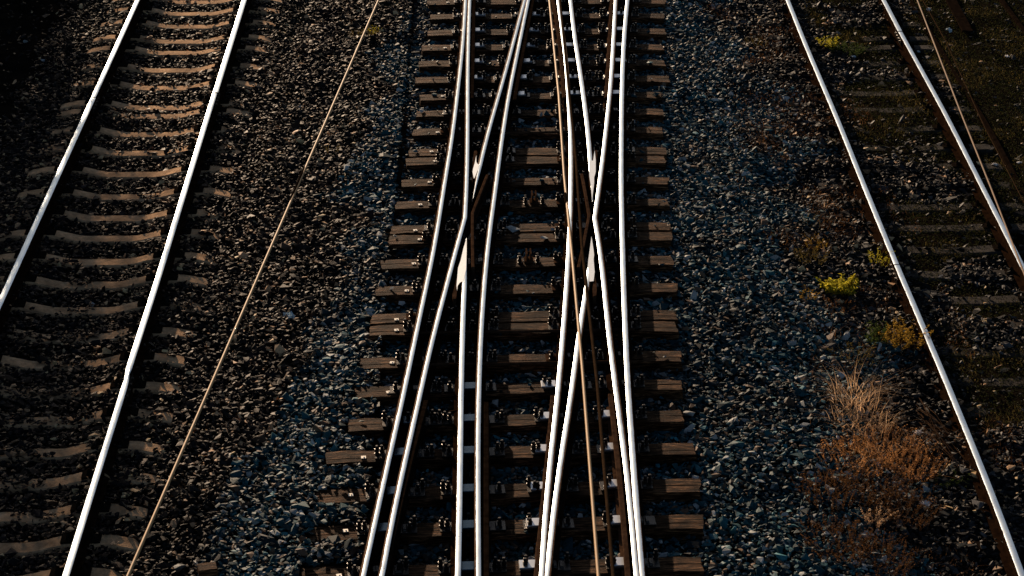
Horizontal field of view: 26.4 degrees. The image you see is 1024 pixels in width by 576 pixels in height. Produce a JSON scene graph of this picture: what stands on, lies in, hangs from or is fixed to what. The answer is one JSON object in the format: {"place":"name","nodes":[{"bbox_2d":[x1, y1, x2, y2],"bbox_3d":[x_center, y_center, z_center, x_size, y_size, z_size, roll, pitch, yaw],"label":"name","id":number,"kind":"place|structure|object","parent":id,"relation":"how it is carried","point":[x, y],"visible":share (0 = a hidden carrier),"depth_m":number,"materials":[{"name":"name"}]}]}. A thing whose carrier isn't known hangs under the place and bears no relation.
{"place":"outdoors","nodes":[
{"label":"outdoors","id":0,"kind":"place"},
{"bbox_2d":[126,0,379,575],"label":"overhead wire","id":1,"kind":"object","parent":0,"point":[298,182],"visible":1,"depth_m":12.52,"materials":[{"name":"orange metal"}]},
{"bbox_2d":[0,0,1023,575],"bbox_3d":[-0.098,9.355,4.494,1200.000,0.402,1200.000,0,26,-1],"label":"ground","id":2,"kind":"structure","parent":0,"point":[26,24],"depth_m":24.63,"materials":[{"name":"gravel"}]},
{"bbox_2d":[0,532,138,557],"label":"concrete sleeper","id":3,"kind":"object","parent":2,"relation":"on","point":[63,541],"visible":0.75,"depth_m":18.85,"materials":[{"name":"concrete"}]},
{"bbox_2d":[0,500,147,526],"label":"concrete sleeper","id":4,"kind":"object","parent":2,"relation":"on","point":[138,512],"visible":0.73,"depth_m":19.30,"materials":[{"name":"concrete"}]},
{"bbox_2d":[22,565,130,575],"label":"concrete sleeper","id":5,"kind":"object","parent":2,"relation":"on","point":[57,570],"visible":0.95,"depth_m":18.41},
{"bbox_2d":[0,468,156,492],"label":"concrete sleeper","id":6,"kind":"object","parent":2,"relation":"on","point":[67,480],"visible":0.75,"depth_m":19.81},
{"bbox_2d":[0,438,164,461],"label":"concrete sleeper","id":7,"kind":"object","parent":2,"relation":"on","point":[146,448],"visible":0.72,"depth_m":20.31,"materials":[{"name":"concrete"}]},
{"bbox_2d":[0,406,172,429],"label":"concrete sleeper","id":8,"kind":"object","parent":2,"relation":"on","point":[167,417],"visible":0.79,"depth_m":20.86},
{"bbox_2d":[62,369,133,575],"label":"rail","id":9,"kind":"object","parent":8,"relation":"on","point":[88,518],"visible":1,"depth_m":19.52,"materials":[{"name":"metal"}]},
{"bbox_2d":[0,378,179,399],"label":"concrete sleeper","id":10,"kind":"object","parent":2,"relation":"on","point":[153,387],"visible":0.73,"depth_m":21.37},
{"bbox_2d":[0,350,185,370],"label":"concrete sleeper","id":11,"kind":"object","parent":2,"relation":"on","point":[172,361],"visible":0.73,"depth_m":21.92,"materials":[{"name":"concrete"}]},
{"bbox_2d":[0,324,193,343],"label":"concrete sleeper","id":12,"kind":"object","parent":2,"relation":"on","point":[161,331],"visible":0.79,"depth_m":22.44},
{"bbox_2d":[0,271,208,292],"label":"concrete sleeper","id":13,"kind":"object","parent":2,"relation":"on","point":[29,279],"visible":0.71,"depth_m":23.57,"materials":[{"name":"concrete"}]},
{"bbox_2d":[10,297,201,317],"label":"concrete sleeper","id":14,"kind":"object","parent":2,"relation":"on","point":[25,306],"visible":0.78,"depth_m":23.01,"materials":[{"name":"concrete"}]},
{"bbox_2d":[0,249,214,269],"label":"concrete sleeper","id":15,"kind":"object","parent":2,"relation":"on","point":[116,264],"visible":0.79,"depth_m":24.10,"materials":[{"name":"concrete"}]},
{"bbox_2d":[0,226,219,245],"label":"concrete sleeper","id":16,"kind":"object","parent":2,"relation":"on","point":[52,234],"visible":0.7,"depth_m":24.66,"materials":[{"name":"concrete"}]},
{"bbox_2d":[123,91,220,388],"bbox_3d":[-3.784,-0.768,24.763,0.148,0.159,8.228,0,26,-1],"label":"rail","id":17,"kind":"object","parent":16,"relation":"on","point":[145,330],"visible":1,"depth_m":24.10,"materials":[{"name":"metal"}]},
{"bbox_2d":[6,206,225,224],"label":"concrete sleeper","id":18,"kind":"object","parent":2,"relation":"on","point":[169,213],"visible":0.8,"depth_m":25.17,"materials":[{"name":"concrete"}]},
{"bbox_2d":[16,184,230,202],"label":"concrete sleeper","id":19,"kind":"object","parent":2,"relation":"on","point":[175,191],"visible":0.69,"depth_m":25.74,"materials":[{"name":"concrete"}]},
{"bbox_2d":[27,162,234,181],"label":"concrete sleeper","id":20,"kind":"object","parent":2,"relation":"on","point":[82,169],"visible":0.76,"depth_m":26.34,"materials":[{"name":"concrete"}]},
{"bbox_2d":[38,141,242,159],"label":"concrete sleeper","id":21,"kind":"object","parent":2,"relation":"on","point":[124,154],"visible":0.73,"depth_m":26.95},
{"bbox_2d":[49,123,246,139],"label":"concrete sleeper","id":22,"kind":"object","parent":2,"relation":"on","point":[150,135],"visible":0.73,"depth_m":27.53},
{"bbox_2d":[0,95,99,332],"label":"rail","id":23,"kind":"object","parent":22,"relation":"on","point":[20,268],"visible":1,"depth_m":24.85,"materials":[{"name":"metal"}]},
{"bbox_2d":[56,105,251,120],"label":"concrete sleeper","id":24,"kind":"object","parent":2,"relation":"on","point":[224,110],"visible":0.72,"depth_m":28.11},
{"bbox_2d":[60,97,254,112],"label":"concrete sleeper","id":25,"kind":"object","parent":2,"relation":"on","point":[129,107],"visible":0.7,"depth_m":28.37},
{"bbox_2d":[91,0,146,107],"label":"rail","id":26,"kind":"object","parent":25,"relation":"on","point":[114,60],"visible":0.98,"depth_m":29.84,"materials":[{"name":"metal"}]},
{"bbox_2d":[69,77,259,92],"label":"concrete sleeper","id":27,"kind":"object","parent":2,"relation":"on","point":[115,82],"visible":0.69,"depth_m":29.03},
{"bbox_2d":[78,60,264,76],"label":"concrete sleeper","id":28,"kind":"object","parent":2,"relation":"on","point":[123,65],"visible":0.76,"depth_m":29.64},
{"bbox_2d":[87,42,268,58],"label":"concrete sleeper","id":29,"kind":"object","parent":2,"relation":"on","point":[144,51],"visible":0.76,"depth_m":30.28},
{"bbox_2d":[213,0,251,103],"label":"rail","id":30,"kind":"object","parent":29,"relation":"on","point":[230,55],"visible":0.98,"depth_m":29.92,"materials":[{"name":"metal"}]},
{"bbox_2d":[92,31,271,47],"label":"concrete sleeper","id":31,"kind":"object","parent":2,"relation":"on","point":[138,38],"visible":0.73,"depth_m":30.70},
{"bbox_2d":[100,16,275,31],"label":"concrete sleeper","id":32,"kind":"object","parent":2,"relation":"on","point":[160,26],"visible":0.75,"depth_m":31.28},
{"bbox_2d":[106,4,278,18],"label":"concrete sleeper","id":33,"kind":"object","parent":2,"relation":"on","point":[187,15],"visible":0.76,"depth_m":31.80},
{"bbox_2d":[301,548,703,575],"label":"timber sleeper","id":34,"kind":"object","parent":2,"relation":"on","point":[666,566],"visible":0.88,"depth_m":18.57,"materials":[{"name":"wood"}]},
{"bbox_2d":[309,511,703,548],"bbox_3d":[-0.033,2.123,19.207,3.492,0.281,0.264,-1,26,-4],"label":"timber sleeper","id":35,"kind":"object","parent":2,"relation":"on","point":[657,527],"visible":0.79,"depth_m":19.15,"materials":[{"name":"wood"}]},
{"bbox_2d":[316,474,700,511],"bbox_3d":[-0.015,1.856,19.763,3.499,0.281,0.274,-1,26,-4],"label":"timber sleeper","id":36,"kind":"object","parent":2,"relation":"on","point":[655,491],"visible":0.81,"depth_m":19.71,"materials":[{"name":"wood"}]},
{"bbox_2d":[470,0,530,575],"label":"rail","id":37,"kind":"object","parent":36,"relation":"on","point":[478,400],"visible":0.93,"depth_m":22.61,"materials":[{"name":"metal"}]},
{"bbox_2d":[411,328,634,334],"bbox_3d":[0.113,0.447,22.492,2.308,0.032,0.032,-1,26,-3],"label":"tie rod","id":38,"kind":"object","parent":37,"relation":"attached to","point":[521,331],"visible":0.81,"depth_m":22.48,"materials":[{"name":"brown metal"}]},
{"bbox_2d":[539,0,576,575],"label":"rail","id":39,"kind":"object","parent":36,"relation":"on","point":[563,340],"visible":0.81,"depth_m":22.57,"materials":[{"name":"metal"}]},
{"bbox_2d":[589,0,639,575],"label":"rail","id":40,"kind":"object","parent":36,"relation":"on","point":[607,336],"visible":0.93,"depth_m":23.26,"materials":[{"name":"metal"}]},
{"bbox_2d":[325,435,696,471],"bbox_3d":[-0.009,1.558,20.384,3.454,0.281,0.247,-1,26,-4],"label":"timber sleeper","id":41,"kind":"object","parent":2,"relation":"on","point":[431,458],"visible":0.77,"depth_m":20.33,"materials":[{"name":"wood"}]},
{"bbox_2d":[348,404,683,440],"bbox_3d":[0.049,1.290,20.942,3.234,0.281,0.260,-1,26,-4],"label":"timber sleeper","id":42,"kind":"object","parent":2,"relation":"on","point":[501,423],"visible":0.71,"depth_m":20.88,"materials":[{"name":"wood"}]},
{"bbox_2d":[385,400,429,575],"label":"rail","id":43,"kind":"object","parent":42,"relation":"on","point":[420,431],"visible":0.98,"depth_m":19.84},
{"bbox_2d":[483,402,490,575],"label":"rail","id":44,"kind":"object","parent":42,"relation":"on","point":[487,505],"visible":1,"depth_m":19.45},
{"bbox_2d":[533,395,554,575],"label":"rail","id":45,"kind":"object","parent":42,"relation":"on","point":[541,508],"visible":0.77,"depth_m":19.47,"materials":[{"name":"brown metal"}]},
{"bbox_2d":[606,394,630,575],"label":"rail","id":46,"kind":"object","parent":42,"relation":"on","point":[619,498],"visible":1,"depth_m":19.57,"materials":[{"name":"brown metal"}]},
{"bbox_2d":[354,374,683,406],"bbox_3d":[0.072,1.010,21.526,3.247,0.281,0.246,-1,26,-4],"label":"timber sleeper","id":47,"kind":"object","parent":2,"relation":"on","point":[537,392],"visible":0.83,"depth_m":21.47,"materials":[{"name":"wood"}]},
{"bbox_2d":[545,236,596,575],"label":"rail","id":48,"kind":"object","parent":47,"relation":"on","point":[567,440],"visible":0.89,"depth_m":20.65,"materials":[{"name":"metal"}]},
{"bbox_2d":[359,345,682,377],"bbox_3d":[0.100,0.745,22.079,3.284,0.281,0.250,-1,26,-4],"label":"timber sleeper","id":49,"kind":"object","parent":2,"relation":"on","point":[649,361],"visible":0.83,"depth_m":22.02,"materials":[{"name":"wood"}]},
{"bbox_2d":[368,315,678,344],"bbox_3d":[0.121,0.443,22.708,3.217,0.281,0.264,-1,26,-3],"label":"timber sleeper","id":50,"kind":"object","parent":2,"relation":"on","point":[653,330],"visible":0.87,"depth_m":22.64,"materials":[{"name":"wood"}]},
{"bbox_2d":[370,304,677,327],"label":"timber sleeper","id":51,"kind":"object","parent":2,"relation":"on","point":[520,317],"visible":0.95,"depth_m":22.91,"materials":[{"name":"brown wood"}]},
{"bbox_2d":[450,238,469,575],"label":"rail","id":52,"kind":"object","parent":51,"relation":"on","point":[461,293],"visible":1,"depth_m":20.68,"materials":[{"name":"metal"}]},
{"bbox_2d":[375,276,677,304],"bbox_3d":[0.164,0.036,23.556,3.280,0.281,0.250,-1,26,-3],"label":"timber sleeper","id":53,"kind":"object","parent":2,"relation":"on","point":[409,295],"visible":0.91,"depth_m":23.49,"materials":[{"name":"wood"}]},
{"bbox_2d":[380,248,673,276],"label":"timber sleeper","id":54,"kind":"object","parent":2,"relation":"on","point":[414,267],"visible":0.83,"depth_m":24.11,"materials":[{"name":"wood"}]},
{"bbox_2d":[388,226,672,252],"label":"timber sleeper","id":55,"kind":"object","parent":2,"relation":"on","point":[644,240],"visible":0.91,"depth_m":24.70,"materials":[{"name":"brown wood"}]},
{"bbox_2d":[390,215,671,235],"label":"timber sleeper","id":56,"kind":"object","parent":2,"relation":"on","point":[451,224],"visible":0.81,"depth_m":24.97,"materials":[{"name":"wood"}]},
{"bbox_2d":[470,174,489,279],"bbox_3d":[-0.408,-0.720,24.837,0.156,0.156,2.593,2,26,2],"label":"rail","id":57,"kind":"object","parent":56,"relation":"on","point":[482,194],"visible":1,"depth_m":24.97,"materials":[{"name":"brown metal"}]},
{"bbox_2d":[576,173,590,279],"bbox_3d":[0.826,-0.725,24.874,0.155,0.156,2.627,2,26,2],"label":"rail","id":58,"kind":"object","parent":56,"relation":"on","point":[583,191],"visible":0.94,"depth_m":24.80,"materials":[{"name":"brown metal"}]},
{"bbox_2d":[395,190,669,217],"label":"timber sleeper","id":59,"kind":"object","parent":2,"relation":"on","point":[535,205],"visible":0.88,"depth_m":25.57,"materials":[{"name":"wood"}]},
{"bbox_2d":[401,170,668,194],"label":"timber sleeper","id":60,"kind":"object","parent":2,"relation":"on","point":[634,183],"visible":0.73,"depth_m":26.17,"materials":[{"name":"brown wood"}]},
{"bbox_2d":[472,0,525,208],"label":"rail","id":61,"kind":"object","parent":60,"relation":"on","point":[479,170],"visible":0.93,"depth_m":27.74,"materials":[{"name":"metal"}]},
{"bbox_2d":[405,150,665,172],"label":"timber sleeper","id":62,"kind":"object","parent":2,"relation":"on","point":[436,164],"visible":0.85,"depth_m":26.77,"materials":[{"name":"wood"}]},
{"bbox_2d":[565,0,596,212],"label":"rail","id":63,"kind":"object","parent":62,"relation":"on","point":[590,160],"visible":1,"depth_m":28.11,"materials":[{"name":"metal"}]},
{"bbox_2d":[408,141,666,159],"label":"timber sleeper","id":64,"kind":"object","parent":2,"relation":"on","point":[544,152],"visible":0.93,"depth_m":27.05,"materials":[{"name":"wood"}]},
{"bbox_2d":[412,120,663,142],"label":"timber sleeper","id":65,"kind":"object","parent":2,"relation":"on","point":[440,134],"visible":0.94,"depth_m":27.66,"materials":[{"name":"brown wood"}]},
{"bbox_2d":[416,102,663,123],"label":"timber sleeper","id":66,"kind":"object","parent":2,"relation":"on","point":[633,113],"visible":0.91,"depth_m":28.24,"materials":[{"name":"wood"}]},
{"bbox_2d":[419,85,661,107],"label":"timber sleeper","id":67,"kind":"object","parent":2,"relation":"on","point":[537,99],"visible":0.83,"depth_m":28.79,"materials":[{"name":"wood"}]},
{"bbox_2d":[415,69,669,90],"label":"timber sleeper","id":68,"kind":"object","parent":2,"relation":"on","point":[529,82],"visible":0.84,"depth_m":29.35,"materials":[{"name":"wood"}]},
{"bbox_2d":[419,53,665,74],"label":"timber sleeper","id":69,"kind":"object","parent":2,"relation":"on","point":[530,63],"visible":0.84,"depth_m":29.93,"materials":[{"name":"wood"}]},
{"bbox_2d":[421,38,663,58],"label":"timber sleeper","id":70,"kind":"object","parent":2,"relation":"on","point":[532,46],"visible":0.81,"depth_m":30.52,"materials":[{"name":"wood"}]},
{"bbox_2d":[358,0,466,575],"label":"rail","id":71,"kind":"object","parent":70,"relation":"on","point":[370,556],"visible":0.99,"depth_m":22.54,"materials":[{"name":"metal"}]},
{"bbox_2d":[376,0,472,575],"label":"rail","id":72,"kind":"object","parent":70,"relation":"on","point":[431,356],"visible":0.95,"depth_m":22.80,"materials":[{"name":"metal"}]},
{"bbox_2d":[470,0,476,108],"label":"rail","id":73,"kind":"object","parent":70,"relation":"on","point":[473,54],"visible":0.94,"depth_m":29.82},
{"bbox_2d":[513,0,536,108],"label":"rail","id":74,"kind":"object","parent":70,"relation":"on","point":[521,66],"visible":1,"depth_m":29.93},
{"bbox_2d":[551,0,565,107],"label":"rail","id":75,"kind":"object","parent":70,"relation":"on","point":[559,53],"visible":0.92,"depth_m":30.05,"materials":[{"name":"brown metal"}]},
{"bbox_2d":[615,0,647,575],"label":"rail","id":76,"kind":"object","parent":70,"relation":"on","point":[624,335],"visible":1,"depth_m":23.35,"materials":[{"name":"metal"}]},
{"bbox_2d":[403,360,636,366],"bbox_3d":[0.083,0.754,21.852,2.349,0.032,0.032,-1,26,-3],"label":"tie rod","id":77,"kind":"object","parent":76,"relation":"attached to","point":[517,363],"visible":0.71,"depth_m":21.84,"materials":[{"name":"brown metal"}]},
{"bbox_2d":[427,0,665,11],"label":"timber sleeper","id":78,"kind":"object","parent":2,"relation":"on","point":[450,5],"visible":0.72,"depth_m":32.34,"materials":[{"name":"wood"}]},
{"bbox_2d":[427,22,666,41],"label":"timber sleeper","id":79,"kind":"object","parent":2,"relation":"on","point":[535,31],"visible":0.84,"depth_m":31.13,"materials":[{"name":"wood"}]},
{"bbox_2d":[430,7,664,25],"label":"timber sleeper","id":80,"kind":"object","parent":2,"relation":"on","point":[540,16],"visible":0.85,"depth_m":31.75,"materials":[{"name":"wood"}]},
{"bbox_2d":[791,463,872,512],"bbox_3d":[2.908,1.812,19.924,0.862,0.257,0.919,0,26,-1],"label":"brown weed","id":81,"kind":"object","parent":2,"relation":"on","point":[818,488],"visible":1,"depth_m":19.98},
{"bbox_2d":[792,509,878,569],"bbox_3d":[2.730,2.186,19.160,0.981,0.269,0.906,21,32,36],"label":"brown weed","id":82,"kind":"object","parent":2,"relation":"on","point":[859,539],"visible":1,"depth_m":19.21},
{"bbox_2d":[814,273,859,295],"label":"yellow green weed","id":83,"kind":"object","parent":2,"relation":"on","point":[848,287],"visible":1,"depth_m":24.11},
{"bbox_2d":[801,349,911,412],"bbox_3d":[3.476,0.934,21.742,1.400,0.418,1.105,-17,31,-32],"label":"straw tuft","id":84,"kind":"object","parent":2,"relation":"on","point":[859,397],"visible":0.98,"depth_m":21.76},
{"bbox_2d":[697,6,1023,575],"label":"dry litter","id":85,"kind":"object","parent":2,"relation":"on","point":[859,283],"visible":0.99,"depth_m":25.45,"materials":[{"name":"plant"}]},
{"bbox_2d":[819,427,910,480],"bbox_3d":[3.224,1.586,20.577,0.839,0.248,0.835,-21,33,-37],"label":"brown weed","id":86,"kind":"object","parent":2,"relation":"on","point":[863,459],"visible":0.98,"depth_m":20.67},
{"bbox_2d":[818,451,920,509],"bbox_3d":[3.256,1.798,20.112,0.899,0.265,0.957,23,34,39],"label":"brown weed","id":87,"kind":"object","parent":2,"relation":"on","point":[868,489],"visible":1,"depth_m":20.12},
{"bbox_2d":[789,87,960,96],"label":"concrete sleeper","id":88,"kind":"object","parent":2,"relation":"on","point":[914,91],"visible":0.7,"depth_m":29.92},
{"bbox_2d":[831,523,922,575],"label":"brown weed","id":89,"kind":"object","parent":2,"relation":"on","point":[887,560],"visible":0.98,"depth_m":19.06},
{"bbox_2d":[850,420,930,469],"bbox_3d":[3.654,1.483,20.900,0.853,0.279,0.829,0,26,-1],"label":"brown weed","id":90,"kind":"object","parent":2,"relation":"on","point":[866,429],"visible":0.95,"depth_m":20.98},
{"bbox_2d":[805,122,981,133],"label":"concrete sleeper","id":91,"kind":"object","parent":2,"relation":"on","point":[937,128],"visible":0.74,"depth_m":28.71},
{"bbox_2d":[861,475,945,531],"bbox_3d":[3.561,1.973,19.818,0.929,0.243,0.888,0,26,-1],"label":"brown weed","id":92,"kind":"object","parent":2,"relation":"on","point":[906,511],"visible":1,"depth_m":19.84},
{"bbox_2d":[817,141,992,154],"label":"concrete sleeper","id":93,"kind":"object","parent":2,"relation":"on","point":[981,148],"visible":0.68,"depth_m":28.11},
{"bbox_2d":[878,316,933,351],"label":"golden bush","id":94,"kind":"object","parent":2,"relation":"on","point":[894,340],"visible":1,"depth_m":23.00,"materials":[{"name":"plant"}]},
{"bbox_2d":[811,160,1002,171],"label":"concrete sleeper","id":95,"kind":"object","parent":2,"relation":"on","point":[956,164],"visible":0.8,"depth_m":27.53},
{"bbox_2d":[894,30,1023,293],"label":"rail","id":96,"kind":"object","parent":95,"relation":"on","point":[987,208],"visible":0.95,"depth_m":27.49,"materials":[{"name":"metal"}]},
{"bbox_2d":[795,0,1023,568],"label":"moss","id":97,"kind":"object","parent":2,"relation":"on","point":[1004,144],"visible":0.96,"depth_m":28.81,"materials":[{"name":"plant"}]},
{"bbox_2d":[877,433,957,485],"bbox_3d":[3.855,1.599,20.761,0.856,0.240,0.893,0,26,-1],"label":"brown weed","id":98,"kind":"object","parent":2,"relation":"on","point":[909,468],"visible":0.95,"depth_m":20.68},
{"bbox_2d":[827,199,1023,212],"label":"concrete sleeper","id":99,"kind":"object","parent":2,"relation":"on","point":[956,207],"visible":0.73,"depth_m":26.40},
{"bbox_2d":[835,220,1023,233],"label":"concrete sleeper","id":100,"kind":"object","parent":2,"relation":"on","point":[1010,227],"visible":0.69,"depth_m":25.84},
{"bbox_2d":[841,242,1023,255],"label":"concrete sleeper","id":101,"kind":"object","parent":2,"relation":"on","point":[995,249],"visible":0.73,"depth_m":25.27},
{"bbox_2d":[779,0,898,276],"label":"rail","id":102,"kind":"object","parent":101,"relation":"on","point":[878,231],"visible":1,"depth_m":27.85,"materials":[{"name":"metal"}]},
{"bbox_2d":[852,266,1014,281],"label":"concrete sleeper","id":103,"kind":"object","parent":2,"relation":"on","point":[929,274],"visible":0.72,"depth_m":24.66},
{"bbox_2d":[866,293,1023,307],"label":"concrete sleeper","id":104,"kind":"object","parent":2,"relation":"on","point":[1007,298],"visible":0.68,"depth_m":24.07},
{"bbox_2d":[889,260,1023,575],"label":"rail","id":105,"kind":"object","parent":104,"relation":"on","point":[1007,551],"visible":0.98,"depth_m":21.05,"materials":[{"name":"metal"}]},
{"bbox_2d":[887,345,1023,357],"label":"concrete sleeper","id":106,"kind":"object","parent":2,"relation":"on","point":[976,352],"visible":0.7,"depth_m":22.96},
{"bbox_2d":[887,374,1023,387],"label":"concrete sleeper","id":107,"kind":"object","parent":2,"relation":"on","point":[1010,384],"visible":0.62,"depth_m":22.35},
{"bbox_2d":[909,0,1023,199],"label":"rail","id":108,"kind":"object","parent":2,"relation":"on","point":[1002,153],"visible":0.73,"depth_m":29.43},
{"bbox_2d":[548,0,599,575],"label":"overhead wire","id":109,"kind":"object","parent":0,"point":[581,364],"visible":1,"depth_m":12.48,"materials":[{"name":"orange metal"}]},
{"bbox_2d":[559,0,614,575],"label":"overhead wire","id":110,"kind":"object","parent":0,"point":[594,356],"visible":1,"depth_m":11.13,"materials":[{"name":"metal"}]},
{"bbox_2d":[917,0,1023,273],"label":"overhead wire","id":111,"kind":"object","parent":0,"point":[1019,261],"visible":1,"depth_m":15.80,"materials":[{"name":"orange metal"}]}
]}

